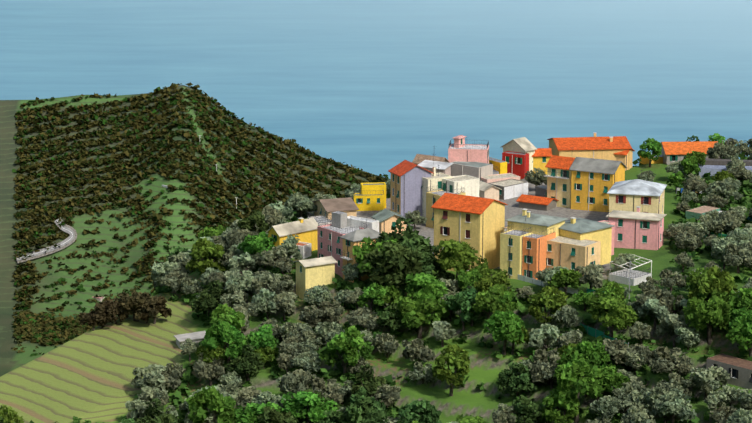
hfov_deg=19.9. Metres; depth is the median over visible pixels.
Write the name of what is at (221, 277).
olive tree
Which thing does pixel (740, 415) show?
olive tree
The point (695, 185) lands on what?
olive tree
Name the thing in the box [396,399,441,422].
dark tree
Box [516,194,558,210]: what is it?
house
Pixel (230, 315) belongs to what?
green tree
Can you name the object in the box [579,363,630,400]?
green tree
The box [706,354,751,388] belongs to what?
stone building
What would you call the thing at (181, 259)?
olive tree
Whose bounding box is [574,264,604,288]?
olive tree
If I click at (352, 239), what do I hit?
house
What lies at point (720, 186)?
olive tree
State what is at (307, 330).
olive tree
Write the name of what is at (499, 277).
green tree
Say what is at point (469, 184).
house
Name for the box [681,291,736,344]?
green tree
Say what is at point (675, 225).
olive tree
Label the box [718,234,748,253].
olive tree
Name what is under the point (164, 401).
olive tree
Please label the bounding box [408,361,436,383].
olive tree
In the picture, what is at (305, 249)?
house
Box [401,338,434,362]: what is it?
olive tree
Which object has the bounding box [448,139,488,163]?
house
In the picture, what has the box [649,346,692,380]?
olive tree
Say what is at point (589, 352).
green tree
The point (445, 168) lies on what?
house
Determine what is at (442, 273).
dark tree
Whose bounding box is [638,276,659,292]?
olive tree
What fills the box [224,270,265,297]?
olive tree
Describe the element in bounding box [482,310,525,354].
green tree
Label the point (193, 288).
olive tree
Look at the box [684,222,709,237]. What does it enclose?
olive tree
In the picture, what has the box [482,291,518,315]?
green tree
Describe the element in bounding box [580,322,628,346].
terrace fence
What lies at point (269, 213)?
olive tree
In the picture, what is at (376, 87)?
sea
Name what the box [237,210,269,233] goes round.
dark tree
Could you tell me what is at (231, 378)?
olive tree
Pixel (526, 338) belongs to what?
green tree
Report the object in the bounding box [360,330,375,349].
olive tree
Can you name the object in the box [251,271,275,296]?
olive tree
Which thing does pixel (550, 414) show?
green tree
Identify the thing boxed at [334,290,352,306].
olive tree
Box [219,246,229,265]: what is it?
olive tree
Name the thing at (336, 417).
dark tree
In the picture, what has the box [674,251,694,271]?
olive tree
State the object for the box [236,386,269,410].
olive tree
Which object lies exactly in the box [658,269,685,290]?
olive tree
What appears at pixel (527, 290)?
olive tree
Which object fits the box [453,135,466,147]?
house tower
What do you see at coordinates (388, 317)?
dark tree
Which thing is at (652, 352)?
olive tree
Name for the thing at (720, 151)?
olive tree
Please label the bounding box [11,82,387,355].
hill macchia shrubs
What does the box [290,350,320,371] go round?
olive tree
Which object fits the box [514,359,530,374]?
olive tree
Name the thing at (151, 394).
olive tree
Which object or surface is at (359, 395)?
dark tree
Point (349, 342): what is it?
green tree
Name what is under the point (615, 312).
green tree
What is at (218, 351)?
green tree
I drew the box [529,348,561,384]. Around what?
olive tree
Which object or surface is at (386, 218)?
house
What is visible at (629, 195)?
house
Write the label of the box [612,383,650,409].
olive tree
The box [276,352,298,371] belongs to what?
olive tree
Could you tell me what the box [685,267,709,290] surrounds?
green tree
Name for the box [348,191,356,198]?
olive tree
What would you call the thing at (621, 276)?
building
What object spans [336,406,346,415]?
olive tree
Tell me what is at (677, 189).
laundry line
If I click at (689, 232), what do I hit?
olive tree
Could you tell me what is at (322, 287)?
olive tree
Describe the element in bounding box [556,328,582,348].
olive tree
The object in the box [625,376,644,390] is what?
olive tree
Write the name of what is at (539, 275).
olive tree
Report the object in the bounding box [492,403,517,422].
olive tree
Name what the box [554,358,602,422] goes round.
green tree
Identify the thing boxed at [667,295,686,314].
olive tree
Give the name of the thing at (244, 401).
olive tree
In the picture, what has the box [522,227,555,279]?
house
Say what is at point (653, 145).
green tree
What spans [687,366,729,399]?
olive tree
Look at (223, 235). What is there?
olive tree
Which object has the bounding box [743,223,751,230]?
olive tree
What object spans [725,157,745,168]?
olive tree
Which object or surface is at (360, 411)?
dark tree
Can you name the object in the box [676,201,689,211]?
olive tree
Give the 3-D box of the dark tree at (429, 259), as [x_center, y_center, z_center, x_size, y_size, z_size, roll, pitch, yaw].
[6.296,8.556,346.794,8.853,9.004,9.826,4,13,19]
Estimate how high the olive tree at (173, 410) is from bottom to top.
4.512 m
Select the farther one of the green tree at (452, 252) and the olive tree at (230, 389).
the green tree at (452, 252)
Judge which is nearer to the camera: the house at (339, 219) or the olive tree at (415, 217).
the house at (339, 219)
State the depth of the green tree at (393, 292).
338.11 m
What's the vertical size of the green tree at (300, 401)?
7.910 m
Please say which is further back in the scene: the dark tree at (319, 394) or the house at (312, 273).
the house at (312, 273)
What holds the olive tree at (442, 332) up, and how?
on the terrain
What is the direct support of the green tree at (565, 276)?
on the terrain
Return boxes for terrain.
[0,85,751,422]
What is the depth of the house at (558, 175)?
398.55 m
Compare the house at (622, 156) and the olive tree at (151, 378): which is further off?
the house at (622, 156)
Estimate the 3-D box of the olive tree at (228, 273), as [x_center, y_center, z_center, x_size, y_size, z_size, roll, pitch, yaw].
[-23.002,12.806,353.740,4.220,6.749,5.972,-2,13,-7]
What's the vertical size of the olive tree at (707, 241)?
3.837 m
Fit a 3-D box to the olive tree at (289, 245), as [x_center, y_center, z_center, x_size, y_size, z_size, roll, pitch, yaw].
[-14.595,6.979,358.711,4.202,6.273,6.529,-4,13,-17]
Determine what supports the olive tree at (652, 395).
on the terrain
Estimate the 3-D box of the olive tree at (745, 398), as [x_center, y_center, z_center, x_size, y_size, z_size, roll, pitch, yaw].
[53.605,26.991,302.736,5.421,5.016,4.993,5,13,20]
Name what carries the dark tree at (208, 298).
on the terrain
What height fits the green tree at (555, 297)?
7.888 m
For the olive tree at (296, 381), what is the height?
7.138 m
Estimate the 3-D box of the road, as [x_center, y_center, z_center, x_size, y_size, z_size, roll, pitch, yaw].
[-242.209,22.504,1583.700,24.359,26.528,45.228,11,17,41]
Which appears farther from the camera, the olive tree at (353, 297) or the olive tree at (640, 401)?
the olive tree at (353, 297)
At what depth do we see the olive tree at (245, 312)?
338.57 m
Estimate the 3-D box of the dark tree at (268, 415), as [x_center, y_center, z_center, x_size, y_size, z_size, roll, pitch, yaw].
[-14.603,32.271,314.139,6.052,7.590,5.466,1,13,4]
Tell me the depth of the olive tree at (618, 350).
314.95 m
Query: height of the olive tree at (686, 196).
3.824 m
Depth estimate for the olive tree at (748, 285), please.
326.83 m
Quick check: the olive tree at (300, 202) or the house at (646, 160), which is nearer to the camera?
the olive tree at (300, 202)
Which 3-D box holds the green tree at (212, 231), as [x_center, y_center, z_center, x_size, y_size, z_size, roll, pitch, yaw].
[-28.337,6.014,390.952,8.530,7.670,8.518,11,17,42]
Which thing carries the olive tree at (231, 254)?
on the terrain
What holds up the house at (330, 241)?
on the terrain
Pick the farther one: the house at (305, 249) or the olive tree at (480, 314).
the house at (305, 249)
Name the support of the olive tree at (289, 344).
on the terrain
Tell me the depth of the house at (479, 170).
415.19 m
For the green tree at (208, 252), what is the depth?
365.70 m
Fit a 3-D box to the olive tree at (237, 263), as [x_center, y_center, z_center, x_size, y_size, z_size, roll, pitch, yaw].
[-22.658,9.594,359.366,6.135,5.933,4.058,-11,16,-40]
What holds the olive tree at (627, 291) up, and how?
on the terrain
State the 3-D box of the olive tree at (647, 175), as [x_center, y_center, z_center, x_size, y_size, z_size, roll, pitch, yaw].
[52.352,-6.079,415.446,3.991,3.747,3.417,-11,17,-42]
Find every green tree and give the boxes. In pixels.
[0,405,23,422]
[185,237,225,284]
[185,387,235,422]
[196,341,230,363]
[198,225,230,239]
[201,321,246,371]
[204,303,245,345]
[232,402,293,422]
[237,231,274,255]
[246,324,276,349]
[248,345,278,368]
[281,390,338,422]
[319,325,373,376]
[352,236,398,284]
[357,282,389,313]
[375,285,400,307]
[389,296,449,338]
[404,272,450,309]
[432,343,469,395]
[436,239,488,278]
[455,267,483,287]
[456,414,484,422]
[463,284,509,333]
[474,267,511,292]
[476,263,488,273]
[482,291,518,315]
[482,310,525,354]
[507,320,529,354]
[528,285,568,323]
[541,385,579,422]
[547,268,581,299]
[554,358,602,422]
[555,343,576,358]
[556,341,609,396]
[572,290,593,310]
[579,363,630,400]
[587,294,638,337]
[594,280,624,322]
[637,138,661,166]
[666,171,685,191]
[680,156,700,173]
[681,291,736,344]
[683,151,706,174]
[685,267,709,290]
[688,265,737,306]
[708,133,736,145]
[711,170,734,181]
[724,287,751,316]
[725,313,751,356]
[727,307,751,331]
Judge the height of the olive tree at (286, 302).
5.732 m
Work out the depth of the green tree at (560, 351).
316.71 m
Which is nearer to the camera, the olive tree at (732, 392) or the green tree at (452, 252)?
the olive tree at (732, 392)
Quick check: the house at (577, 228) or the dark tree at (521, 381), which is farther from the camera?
the house at (577, 228)
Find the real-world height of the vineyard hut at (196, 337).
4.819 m
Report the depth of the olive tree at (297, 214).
396.76 m
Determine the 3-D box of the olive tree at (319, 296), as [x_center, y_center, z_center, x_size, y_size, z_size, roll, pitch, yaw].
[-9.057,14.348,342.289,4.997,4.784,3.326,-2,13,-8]
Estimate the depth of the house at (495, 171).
419.04 m
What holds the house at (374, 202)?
on the terrain
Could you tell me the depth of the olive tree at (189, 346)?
336.58 m
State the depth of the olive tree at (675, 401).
302.74 m
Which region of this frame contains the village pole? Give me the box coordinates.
[629,261,630,298]
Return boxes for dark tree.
[121,418,136,422]
[135,398,179,422]
[166,246,193,271]
[188,280,233,312]
[224,344,264,380]
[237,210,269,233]
[257,406,293,422]
[284,415,304,422]
[301,389,333,418]
[316,410,349,422]
[344,387,387,419]
[346,396,388,422]
[351,364,387,398]
[361,241,422,298]
[372,216,421,245]
[376,303,406,336]
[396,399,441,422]
[398,236,440,274]
[432,266,454,280]
[445,286,480,335]
[496,362,537,395]
[510,395,542,422]
[686,135,698,141]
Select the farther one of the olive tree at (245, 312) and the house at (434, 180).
the house at (434, 180)
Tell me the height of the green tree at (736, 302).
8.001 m
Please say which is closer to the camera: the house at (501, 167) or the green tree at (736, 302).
the green tree at (736, 302)
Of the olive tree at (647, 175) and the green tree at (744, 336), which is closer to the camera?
the green tree at (744, 336)
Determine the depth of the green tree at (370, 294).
337.29 m
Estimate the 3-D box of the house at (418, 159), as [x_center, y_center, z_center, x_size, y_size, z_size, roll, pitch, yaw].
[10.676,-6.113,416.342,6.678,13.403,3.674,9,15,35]
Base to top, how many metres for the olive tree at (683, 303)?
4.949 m
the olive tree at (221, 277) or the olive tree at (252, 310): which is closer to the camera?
the olive tree at (252, 310)
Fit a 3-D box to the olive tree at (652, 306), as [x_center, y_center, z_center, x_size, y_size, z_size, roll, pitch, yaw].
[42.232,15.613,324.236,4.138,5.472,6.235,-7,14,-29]
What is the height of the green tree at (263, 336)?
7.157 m
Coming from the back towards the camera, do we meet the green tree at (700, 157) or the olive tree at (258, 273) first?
the green tree at (700, 157)
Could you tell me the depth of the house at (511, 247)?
346.80 m
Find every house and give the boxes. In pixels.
[265,218,317,263]
[291,242,311,258]
[293,256,337,298]
[307,211,331,225]
[312,197,358,219]
[317,216,367,277]
[332,211,346,228]
[340,218,382,282]
[347,216,378,231]
[353,188,383,210]
[361,182,385,207]
[371,209,405,233]
[388,160,433,216]
[412,146,449,164]
[418,154,452,175]
[421,164,451,223]
[426,181,465,228]
[431,193,507,272]
[442,175,479,196]
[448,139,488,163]
[450,161,492,180]
[479,181,501,200]
[481,173,519,182]
[488,179,527,199]
[489,157,506,173]
[493,165,498,174]
[500,137,536,172]
[500,218,532,278]
[502,151,528,179]
[505,209,567,236]
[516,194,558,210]
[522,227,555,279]
[531,148,551,173]
[535,185,546,196]
[543,147,574,207]
[546,236,600,275]
[547,132,631,169]
[558,217,614,264]
[569,157,626,211]
[598,210,614,254]
[606,201,666,249]
[607,168,666,213]
[613,149,634,170]
[639,153,662,163]
[661,141,719,164]
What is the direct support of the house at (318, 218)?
on the terrain
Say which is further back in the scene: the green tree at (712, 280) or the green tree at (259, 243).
the green tree at (259, 243)
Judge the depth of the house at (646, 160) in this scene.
439.76 m
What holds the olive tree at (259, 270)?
on the terrain
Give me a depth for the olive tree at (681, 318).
320.61 m
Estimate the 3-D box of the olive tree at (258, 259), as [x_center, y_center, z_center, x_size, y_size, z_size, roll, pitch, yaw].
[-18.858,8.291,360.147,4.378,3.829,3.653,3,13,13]
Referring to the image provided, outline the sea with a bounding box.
[0,0,751,178]
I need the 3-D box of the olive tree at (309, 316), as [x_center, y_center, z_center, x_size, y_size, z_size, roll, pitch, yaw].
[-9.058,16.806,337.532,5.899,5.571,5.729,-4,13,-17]
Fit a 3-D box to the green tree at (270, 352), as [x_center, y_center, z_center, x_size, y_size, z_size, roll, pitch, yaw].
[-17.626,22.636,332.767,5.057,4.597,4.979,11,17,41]
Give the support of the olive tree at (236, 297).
on the terrain
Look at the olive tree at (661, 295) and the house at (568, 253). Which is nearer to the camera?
the olive tree at (661, 295)
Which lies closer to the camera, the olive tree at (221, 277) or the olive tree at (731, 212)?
the olive tree at (221, 277)
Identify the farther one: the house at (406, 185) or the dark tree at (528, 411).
the house at (406, 185)
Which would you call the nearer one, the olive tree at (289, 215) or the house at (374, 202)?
the olive tree at (289, 215)
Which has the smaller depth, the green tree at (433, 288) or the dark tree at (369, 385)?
the dark tree at (369, 385)
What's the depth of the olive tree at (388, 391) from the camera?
317.50 m
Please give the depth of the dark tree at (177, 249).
382.02 m
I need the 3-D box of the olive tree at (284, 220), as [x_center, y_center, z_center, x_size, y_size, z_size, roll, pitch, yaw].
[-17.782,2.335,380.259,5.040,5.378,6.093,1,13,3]
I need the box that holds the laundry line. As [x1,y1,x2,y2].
[676,187,701,193]
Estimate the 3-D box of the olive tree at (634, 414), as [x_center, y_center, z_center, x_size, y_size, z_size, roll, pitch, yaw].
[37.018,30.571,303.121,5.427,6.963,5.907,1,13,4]
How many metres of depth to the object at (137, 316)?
353.96 m
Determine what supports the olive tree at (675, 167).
on the terrain
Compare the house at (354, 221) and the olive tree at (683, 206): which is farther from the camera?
the olive tree at (683, 206)
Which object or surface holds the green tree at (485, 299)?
on the terrain
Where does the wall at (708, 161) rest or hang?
on the terrain
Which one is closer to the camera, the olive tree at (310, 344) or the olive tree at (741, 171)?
the olive tree at (310, 344)
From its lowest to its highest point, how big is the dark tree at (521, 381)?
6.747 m
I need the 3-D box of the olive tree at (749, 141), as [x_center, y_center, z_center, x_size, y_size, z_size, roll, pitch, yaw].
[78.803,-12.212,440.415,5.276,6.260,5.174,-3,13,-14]
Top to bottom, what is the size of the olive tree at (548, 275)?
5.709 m
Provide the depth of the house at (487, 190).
403.17 m
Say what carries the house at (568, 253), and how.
on the terrain
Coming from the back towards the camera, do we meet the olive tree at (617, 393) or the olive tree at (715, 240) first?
the olive tree at (715, 240)
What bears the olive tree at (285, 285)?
on the terrain
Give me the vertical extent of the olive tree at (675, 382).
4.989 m
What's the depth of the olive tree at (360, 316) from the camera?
333.21 m
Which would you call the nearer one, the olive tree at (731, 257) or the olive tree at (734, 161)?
the olive tree at (731, 257)
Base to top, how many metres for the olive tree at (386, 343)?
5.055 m
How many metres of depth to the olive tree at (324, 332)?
332.96 m
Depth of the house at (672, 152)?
437.20 m
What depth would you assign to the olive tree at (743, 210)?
379.41 m
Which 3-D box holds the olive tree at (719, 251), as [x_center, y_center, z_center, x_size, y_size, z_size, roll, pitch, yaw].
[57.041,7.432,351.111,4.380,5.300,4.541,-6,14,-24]
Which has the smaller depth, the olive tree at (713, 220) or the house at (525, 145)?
the olive tree at (713, 220)
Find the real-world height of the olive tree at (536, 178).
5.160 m
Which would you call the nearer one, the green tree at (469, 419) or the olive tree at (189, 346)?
the green tree at (469, 419)
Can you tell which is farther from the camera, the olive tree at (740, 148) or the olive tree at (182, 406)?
the olive tree at (740, 148)
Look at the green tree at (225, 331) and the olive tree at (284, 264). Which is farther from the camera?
the olive tree at (284, 264)
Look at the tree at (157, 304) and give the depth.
353.24 m
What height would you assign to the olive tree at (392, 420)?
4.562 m
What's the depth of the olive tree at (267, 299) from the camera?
341.70 m
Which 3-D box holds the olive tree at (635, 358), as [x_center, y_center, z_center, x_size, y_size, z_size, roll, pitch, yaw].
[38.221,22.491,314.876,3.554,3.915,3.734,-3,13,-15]
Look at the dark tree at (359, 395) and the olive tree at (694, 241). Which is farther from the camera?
the olive tree at (694, 241)
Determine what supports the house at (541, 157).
on the terrain
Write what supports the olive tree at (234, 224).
on the terrain
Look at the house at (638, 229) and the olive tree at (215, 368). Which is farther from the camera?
the house at (638, 229)
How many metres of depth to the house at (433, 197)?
382.99 m
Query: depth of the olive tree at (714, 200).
391.15 m
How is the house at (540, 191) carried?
on the terrain
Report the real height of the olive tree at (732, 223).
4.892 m
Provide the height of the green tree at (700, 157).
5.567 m
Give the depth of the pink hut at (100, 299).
1550.21 m
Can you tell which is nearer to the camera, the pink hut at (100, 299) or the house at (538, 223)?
the house at (538, 223)
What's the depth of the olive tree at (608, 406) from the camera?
304.16 m
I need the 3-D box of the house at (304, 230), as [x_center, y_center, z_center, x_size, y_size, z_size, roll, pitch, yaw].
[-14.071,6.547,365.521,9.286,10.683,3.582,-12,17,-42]
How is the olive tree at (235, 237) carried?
on the terrain
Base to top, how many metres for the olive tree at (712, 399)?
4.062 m
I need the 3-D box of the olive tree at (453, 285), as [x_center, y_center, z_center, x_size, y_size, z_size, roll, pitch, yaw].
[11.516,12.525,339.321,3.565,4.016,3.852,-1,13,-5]
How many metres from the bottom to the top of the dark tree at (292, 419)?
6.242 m
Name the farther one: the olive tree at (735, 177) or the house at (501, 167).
the house at (501, 167)
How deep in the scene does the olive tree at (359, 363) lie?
326.33 m
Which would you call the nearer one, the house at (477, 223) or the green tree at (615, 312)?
the green tree at (615, 312)
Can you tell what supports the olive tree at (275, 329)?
on the terrain
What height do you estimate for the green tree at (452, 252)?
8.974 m
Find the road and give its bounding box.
[16,217,76,262]
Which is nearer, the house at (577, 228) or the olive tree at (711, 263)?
the olive tree at (711, 263)
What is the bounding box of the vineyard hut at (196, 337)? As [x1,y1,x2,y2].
[174,331,205,347]
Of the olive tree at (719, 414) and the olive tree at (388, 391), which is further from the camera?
the olive tree at (388, 391)
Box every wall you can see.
[699,158,751,165]
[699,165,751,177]
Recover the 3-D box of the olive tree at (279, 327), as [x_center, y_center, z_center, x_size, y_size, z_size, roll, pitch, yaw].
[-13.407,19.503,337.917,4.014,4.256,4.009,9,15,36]
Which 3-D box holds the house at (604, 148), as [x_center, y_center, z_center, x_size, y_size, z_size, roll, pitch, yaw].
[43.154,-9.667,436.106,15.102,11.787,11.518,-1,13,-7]
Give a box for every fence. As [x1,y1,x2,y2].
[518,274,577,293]
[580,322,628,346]
[586,287,603,292]
[686,230,726,237]
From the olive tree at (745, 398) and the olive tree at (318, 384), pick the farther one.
the olive tree at (318, 384)
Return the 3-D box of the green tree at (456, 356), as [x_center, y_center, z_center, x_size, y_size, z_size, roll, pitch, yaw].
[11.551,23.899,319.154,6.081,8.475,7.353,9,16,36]
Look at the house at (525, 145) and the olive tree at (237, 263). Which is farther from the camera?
the house at (525, 145)
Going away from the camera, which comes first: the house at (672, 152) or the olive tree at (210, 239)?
the olive tree at (210, 239)
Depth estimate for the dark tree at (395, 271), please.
338.78 m
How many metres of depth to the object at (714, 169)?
422.57 m
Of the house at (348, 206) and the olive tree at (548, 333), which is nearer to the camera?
the olive tree at (548, 333)
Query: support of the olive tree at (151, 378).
on the terrain
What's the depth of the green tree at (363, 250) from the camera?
344.18 m
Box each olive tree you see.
[125,399,147,419]
[130,364,166,390]
[137,386,169,406]
[147,371,180,389]
[150,261,178,285]
[152,394,169,407]
[152,405,178,418]
[158,270,192,295]
[162,267,185,276]
[165,363,185,378]
[168,252,194,271]
[168,266,189,275]
[179,391,196,409]
[180,338,199,361]
[181,277,203,294]
[183,411,218,422]
[185,386,233,415]
[193,352,224,385]
[199,236,213,242]
[200,267,223,287]
[208,272,226,288]
[211,236,226,244]
[217,384,239,405]
[218,371,241,388]
[219,227,235,246]
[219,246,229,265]
[220,290,247,306]
[221,251,239,266]
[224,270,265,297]
[224,271,244,293]
[225,229,258,247]
[228,240,255,255]
[228,252,256,275]
[230,219,241,229]
[232,302,258,316]
[234,306,249,332]
[234,390,252,410]
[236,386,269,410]
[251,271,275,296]
[251,288,279,318]
[251,391,286,416]
[252,251,276,267]
[252,268,268,276]
[255,270,267,275]
[258,318,283,337]
[261,246,287,265]
[262,205,284,227]
[263,201,293,219]
[266,274,294,293]
[272,208,287,225]
[272,256,292,274]
[274,274,280,282]
[274,291,297,321]
[276,334,305,356]
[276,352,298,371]
[276,369,315,399]
[278,234,302,259]
[278,324,299,337]
[280,322,304,340]
[285,192,316,217]
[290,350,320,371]
[292,323,319,344]
[293,209,307,217]
[297,335,321,352]
[298,301,334,326]
[304,286,333,308]
[306,284,329,293]
[309,193,330,205]
[311,377,344,405]
[314,322,344,345]
[318,301,344,322]
[323,194,335,198]
[326,380,354,404]
[331,350,358,365]
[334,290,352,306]
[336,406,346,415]
[341,263,366,280]
[344,183,360,197]
[345,287,368,308]
[346,306,380,330]
[346,357,370,372]
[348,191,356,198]
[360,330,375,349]
[367,384,401,406]
[375,333,399,357]
[383,416,401,422]
[386,181,390,190]
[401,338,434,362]
[405,210,426,228]
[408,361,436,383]
[432,321,456,346]
[438,278,458,291]
[440,291,458,317]
[440,294,455,321]
[455,302,490,325]
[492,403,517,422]
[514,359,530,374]
[515,286,533,298]
[524,168,546,185]
[528,323,559,349]
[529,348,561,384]
[531,356,559,388]
[534,266,556,289]
[543,266,568,288]
[543,393,563,413]
[550,305,578,331]
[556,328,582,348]
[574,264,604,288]
[586,416,610,422]
[588,395,620,418]
[596,338,638,364]
[611,381,640,409]
[612,253,635,269]
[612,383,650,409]
[617,369,634,376]
[621,405,655,422]
[623,287,631,298]
[624,352,646,374]
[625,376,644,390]
[627,301,642,313]
[629,321,651,343]
[629,343,651,362]
[634,288,675,310]
[636,170,655,181]
[637,298,669,329]
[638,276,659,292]
[644,386,677,422]
[648,349,672,362]
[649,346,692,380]
[654,372,691,396]
[655,313,688,346]
[655,388,696,422]
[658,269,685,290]
[663,226,684,237]
[664,161,686,176]
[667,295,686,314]
[668,223,685,229]
[673,226,702,248]
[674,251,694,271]
[674,315,692,328]
[674,326,700,352]
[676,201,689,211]
[678,235,700,250]
[680,299,686,314]
[681,189,698,202]
[682,174,706,185]
[684,178,710,196]
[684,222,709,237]
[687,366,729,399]
[696,209,724,236]
[699,193,714,205]
[703,234,719,252]
[704,260,721,271]
[704,391,726,409]
[705,180,733,196]
[706,142,735,158]
[707,194,728,207]
[708,405,736,422]
[711,238,728,250]
[711,242,738,268]
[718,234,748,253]
[719,210,741,219]
[720,185,743,203]
[720,213,742,230]
[720,384,741,406]
[723,177,741,190]
[723,243,751,272]
[724,138,751,155]
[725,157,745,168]
[726,164,751,179]
[726,228,750,240]
[727,408,751,422]
[729,206,747,221]
[731,163,743,180]
[736,227,751,234]
[738,388,751,410]
[741,241,751,253]
[742,280,751,288]
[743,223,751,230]
[747,139,751,153]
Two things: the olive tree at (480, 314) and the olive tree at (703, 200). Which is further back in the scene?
the olive tree at (703, 200)
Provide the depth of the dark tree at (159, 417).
315.94 m
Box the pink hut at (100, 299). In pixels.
[93,296,104,301]
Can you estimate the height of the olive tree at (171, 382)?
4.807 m
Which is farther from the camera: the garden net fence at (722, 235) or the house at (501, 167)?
the house at (501, 167)
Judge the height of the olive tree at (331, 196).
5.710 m
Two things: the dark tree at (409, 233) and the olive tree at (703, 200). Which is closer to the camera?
the dark tree at (409, 233)
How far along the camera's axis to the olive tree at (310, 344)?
331.51 m
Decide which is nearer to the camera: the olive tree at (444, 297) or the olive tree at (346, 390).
the olive tree at (346, 390)
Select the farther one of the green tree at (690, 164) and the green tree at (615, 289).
the green tree at (690, 164)
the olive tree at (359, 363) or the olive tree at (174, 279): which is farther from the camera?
the olive tree at (174, 279)
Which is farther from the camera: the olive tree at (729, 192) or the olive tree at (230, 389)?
the olive tree at (729, 192)
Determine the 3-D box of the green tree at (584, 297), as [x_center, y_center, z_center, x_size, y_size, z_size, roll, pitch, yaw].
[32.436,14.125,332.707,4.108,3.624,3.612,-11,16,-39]
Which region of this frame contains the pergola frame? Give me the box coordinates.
[610,255,651,272]
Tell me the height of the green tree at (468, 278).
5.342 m
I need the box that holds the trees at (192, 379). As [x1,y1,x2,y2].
[30,152,751,422]
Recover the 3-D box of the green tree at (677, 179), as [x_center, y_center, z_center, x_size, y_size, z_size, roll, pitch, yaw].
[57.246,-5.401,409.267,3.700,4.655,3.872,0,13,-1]
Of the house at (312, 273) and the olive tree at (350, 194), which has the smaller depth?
the house at (312, 273)
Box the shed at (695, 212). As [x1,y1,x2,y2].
[685,206,719,218]
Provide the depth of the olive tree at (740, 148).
439.26 m
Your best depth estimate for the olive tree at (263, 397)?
318.94 m
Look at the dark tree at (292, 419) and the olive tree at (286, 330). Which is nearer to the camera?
the dark tree at (292, 419)
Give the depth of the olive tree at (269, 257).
355.06 m
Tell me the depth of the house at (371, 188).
400.13 m
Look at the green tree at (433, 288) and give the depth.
334.12 m
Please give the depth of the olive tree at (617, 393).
308.00 m
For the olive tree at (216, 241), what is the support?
on the terrain
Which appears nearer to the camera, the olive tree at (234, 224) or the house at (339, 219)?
the house at (339, 219)
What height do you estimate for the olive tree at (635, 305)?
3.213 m
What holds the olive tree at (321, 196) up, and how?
on the terrain
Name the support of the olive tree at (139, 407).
on the terrain
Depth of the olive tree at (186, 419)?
315.68 m
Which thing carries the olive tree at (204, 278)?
on the terrain
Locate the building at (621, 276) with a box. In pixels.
[609,263,651,285]
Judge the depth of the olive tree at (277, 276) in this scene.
351.31 m
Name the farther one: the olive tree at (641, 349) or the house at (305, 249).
the house at (305, 249)
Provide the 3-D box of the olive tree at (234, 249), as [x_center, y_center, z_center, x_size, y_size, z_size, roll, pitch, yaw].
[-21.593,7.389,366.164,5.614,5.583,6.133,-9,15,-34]
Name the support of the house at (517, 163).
on the terrain
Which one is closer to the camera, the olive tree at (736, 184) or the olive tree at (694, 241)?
the olive tree at (694, 241)
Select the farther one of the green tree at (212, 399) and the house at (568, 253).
the house at (568, 253)
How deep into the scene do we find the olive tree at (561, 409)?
308.29 m
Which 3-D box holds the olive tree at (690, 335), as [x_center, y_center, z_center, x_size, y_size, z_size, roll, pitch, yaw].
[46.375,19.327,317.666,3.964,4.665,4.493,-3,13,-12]
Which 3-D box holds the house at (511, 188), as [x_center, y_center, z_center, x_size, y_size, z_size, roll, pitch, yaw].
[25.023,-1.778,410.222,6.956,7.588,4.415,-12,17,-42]
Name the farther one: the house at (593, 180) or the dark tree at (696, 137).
the dark tree at (696, 137)
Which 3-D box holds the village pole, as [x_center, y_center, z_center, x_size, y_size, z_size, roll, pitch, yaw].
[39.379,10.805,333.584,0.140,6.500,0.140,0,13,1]
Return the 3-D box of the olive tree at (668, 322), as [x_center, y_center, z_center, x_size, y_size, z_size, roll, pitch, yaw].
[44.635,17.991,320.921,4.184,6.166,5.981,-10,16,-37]
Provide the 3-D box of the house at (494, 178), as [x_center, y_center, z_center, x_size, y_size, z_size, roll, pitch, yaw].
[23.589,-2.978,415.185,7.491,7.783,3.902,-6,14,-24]
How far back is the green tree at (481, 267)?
343.42 m
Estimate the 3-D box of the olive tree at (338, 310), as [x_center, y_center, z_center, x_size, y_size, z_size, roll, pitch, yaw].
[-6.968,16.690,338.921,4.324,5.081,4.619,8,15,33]
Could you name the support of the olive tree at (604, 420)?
on the terrain
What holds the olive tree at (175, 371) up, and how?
on the terrain
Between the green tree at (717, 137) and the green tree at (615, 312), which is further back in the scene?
the green tree at (717, 137)
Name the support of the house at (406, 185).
on the terrain
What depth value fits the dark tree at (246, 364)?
327.77 m
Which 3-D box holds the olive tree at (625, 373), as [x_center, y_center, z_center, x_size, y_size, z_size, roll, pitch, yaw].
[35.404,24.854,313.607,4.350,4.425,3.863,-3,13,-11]
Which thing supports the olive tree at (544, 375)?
on the terrain
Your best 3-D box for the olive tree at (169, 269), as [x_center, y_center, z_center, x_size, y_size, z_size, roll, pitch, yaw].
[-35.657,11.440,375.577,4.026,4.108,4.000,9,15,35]
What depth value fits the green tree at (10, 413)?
307.60 m
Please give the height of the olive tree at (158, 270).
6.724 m
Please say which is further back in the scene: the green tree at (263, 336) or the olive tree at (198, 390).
the green tree at (263, 336)

